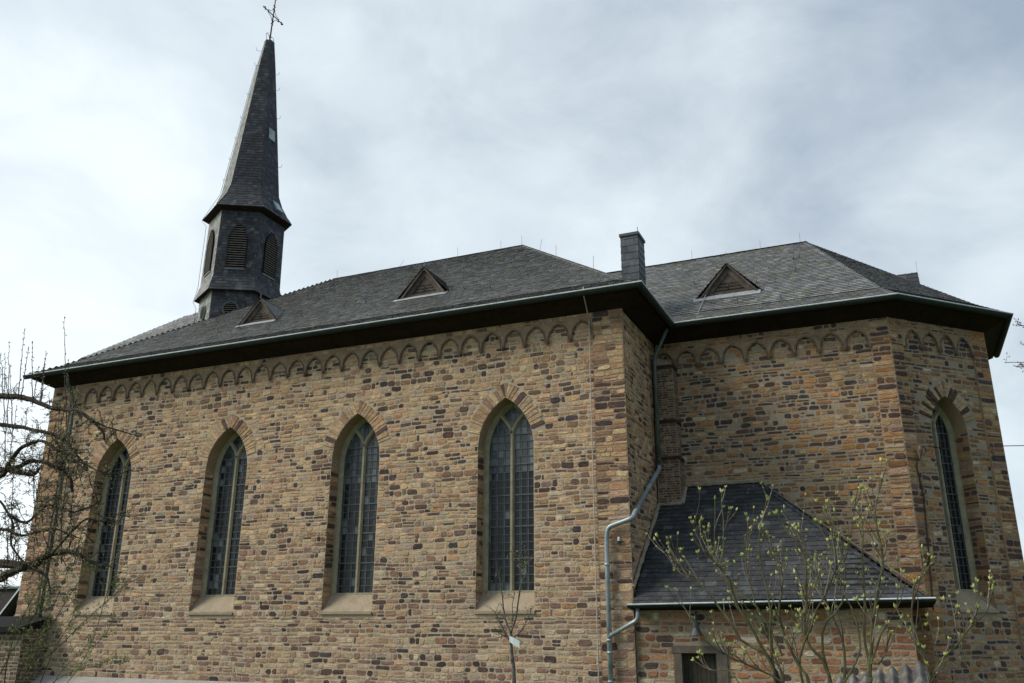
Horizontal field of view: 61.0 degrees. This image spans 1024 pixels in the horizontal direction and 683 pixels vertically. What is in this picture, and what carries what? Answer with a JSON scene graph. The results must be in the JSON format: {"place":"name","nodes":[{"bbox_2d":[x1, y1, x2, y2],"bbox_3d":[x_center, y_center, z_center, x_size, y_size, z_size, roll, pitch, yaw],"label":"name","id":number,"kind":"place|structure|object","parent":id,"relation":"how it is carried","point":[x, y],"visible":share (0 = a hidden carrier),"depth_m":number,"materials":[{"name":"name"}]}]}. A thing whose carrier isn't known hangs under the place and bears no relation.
{"place":"outdoors","nodes":[
{"label":"outdoors","id":0,"kind":"place"},
{"bbox_2d":[0,0,1023,584],"label":"sky","id":1,"kind":"structure","parent":0,"point":[886,135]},
{"bbox_2d":[812,661,929,682],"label":"garden shed","id":2,"kind":"structure","parent":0,"point":[906,673],"depth_m":9.18,"materials":[{"name":"grey metal"}]},
{"label":"ground","id":3,"kind":"structure","parent":0,"visible":0},
{"bbox_2d":[0,585,19,615],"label":"neighbour house","id":4,"kind":"structure","parent":3,"relation":"on","point":[8,605],"depth_m":49.33,"materials":[{"name":"ceramic"}]},
{"bbox_2d":[0,616,48,682],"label":"shed","id":5,"kind":"structure","parent":3,"relation":"on","point":[13,668],"depth_m":30.81,"materials":[{"name":"stone"}]},
{"bbox_2d":[0,559,149,682],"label":"arching bush","id":6,"kind":"object","parent":3,"relation":"on","point":[39,586],"visible":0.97,"depth_m":14.20,"materials":[{"name":"green plant"}]},
{"bbox_2d":[0,316,153,612],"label":"apple tree","id":7,"kind":"object","parent":3,"relation":"on","point":[14,567],"visible":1,"depth_m":14.46,"materials":[{"name":"brown plant"}]},
{"bbox_2d":[483,543,533,682],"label":"sapling","id":8,"kind":"object","parent":3,"relation":"on","point":[511,644],"visible":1,"depth_m":11.78,"materials":[{"name":"brown plant"}]},
{"bbox_2d":[509,636,519,647],"bbox_3d":[0.033,4.011,11.593,0.152,0.152,0.018,-9,-20,26],"label":"plant tag","id":9,"kind":"object","parent":8,"relation":"attached to","point":[514,641],"visible":1,"depth_m":11.58,"materials":[{"name":"plastic"}]},
{"bbox_2d":[15,0,1023,682],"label":"church","id":10,"kind":"structure","parent":3,"relation":"on","point":[365,478],"depth_m":27.77,"materials":[{"name":"stone"}]},
{"bbox_2d":[72,445,130,614],"bbox_3d":[-14.893,6.820,32.289,1.903,6.390,0.630,-8,-20,22],"label":"window","id":11,"kind":"structure","parent":10,"relation":"in","point":[117,498],"depth_m":32.53,"materials":[{"name":"grey glass"}]},
{"bbox_2d":[187,432,246,614],"bbox_3d":[-9.961,6.163,30.242,1.903,6.390,0.630,-8,-20,22],"label":"window","id":12,"kind":"structure","parent":10,"relation":"in","point":[218,600],"depth_m":30.45,"materials":[{"name":"grey glass"}]},
{"bbox_2d":[319,418,378,613],"bbox_3d":[-5.047,5.509,28.204,1.903,6.390,0.630,-8,-20,22],"label":"window","id":13,"kind":"structure","parent":10,"relation":"in","point":[354,569],"depth_m":28.40,"materials":[{"name":"grey glass"}]},
{"bbox_2d":[474,401,533,613],"bbox_3d":[-0.106,4.851,26.153,1.903,6.390,0.630,-8,-20,22],"label":"window","id":14,"kind":"structure","parent":10,"relation":"in","point":[508,504],"depth_m":26.37,"materials":[{"name":"grey glass"}]},
{"bbox_2d":[915,446,922,458],"bbox_3d":[11.965,3.258,25.533,0.149,0.373,0.236,10,-21,-27],"label":"cable bracket","id":15,"kind":"object","parent":10,"relation":"attached to","point":[919,450],"visible":1,"depth_m":25.48,"materials":[{"name":"grey metal"}]},
{"bbox_2d":[921,445,1023,448],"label":"overhead cable","id":16,"kind":"object","parent":15,"relation":"attached to","point":[941,448],"visible":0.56,"depth_m":26.74,"materials":[{"name":"black rubber"}]},
{"bbox_2d":[916,454,933,609],"bbox_3d":[11.834,5.339,24.891,0.278,4.496,0.108,2,-18,-4],"label":"wall cable","id":17,"kind":"object","parent":10,"relation":"attached to","point":[926,526],"depth_m":24.93,"materials":[{"name":"black rubber"}]},
{"bbox_2d":[931,404,999,612],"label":"window","id":18,"kind":"structure","parent":10,"relation":"in","point":[940,427],"depth_m":26.34,"materials":[{"name":"grey glass"}]},
{"bbox_2d":[608,478,935,682],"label":"sacristy annex","id":19,"kind":"object","parent":3,"relation":"on","point":[668,646],"visible":0.69,"depth_m":22.82,"materials":[{"name":"stone"}]},
{"bbox_2d":[690,611,702,635],"bbox_3d":[4.780,7.337,22.591,0.371,0.621,0.356,8,-20,-23],"label":"wall lamp","id":20,"kind":"object","parent":19,"relation":"attached to","point":[694,631],"visible":0.93,"depth_m":22.48,"materials":[{"name":"metal"}]},
{"bbox_2d":[683,653,717,682],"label":"door","id":21,"kind":"structure","parent":19,"relation":"in","point":[694,672],"depth_m":22.59,"materials":[{"name":"brown wood"}]},
{"bbox_2d":[645,457,994,682],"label":"budding shrub","id":22,"kind":"object","parent":3,"relation":"on","point":[780,678],"visible":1,"depth_m":6.58,"materials":[{"name":"green plant"}]},
{"bbox_2d":[1004,318,1023,371],"bbox_3d":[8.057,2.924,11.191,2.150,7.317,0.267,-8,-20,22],"label":"overhanging tree","id":23,"kind":"object","parent":3,"relation":"on","point":[1020,343],"visible":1,"depth_m":12.47,"materials":[{"name":"brown plant"}]}
]}

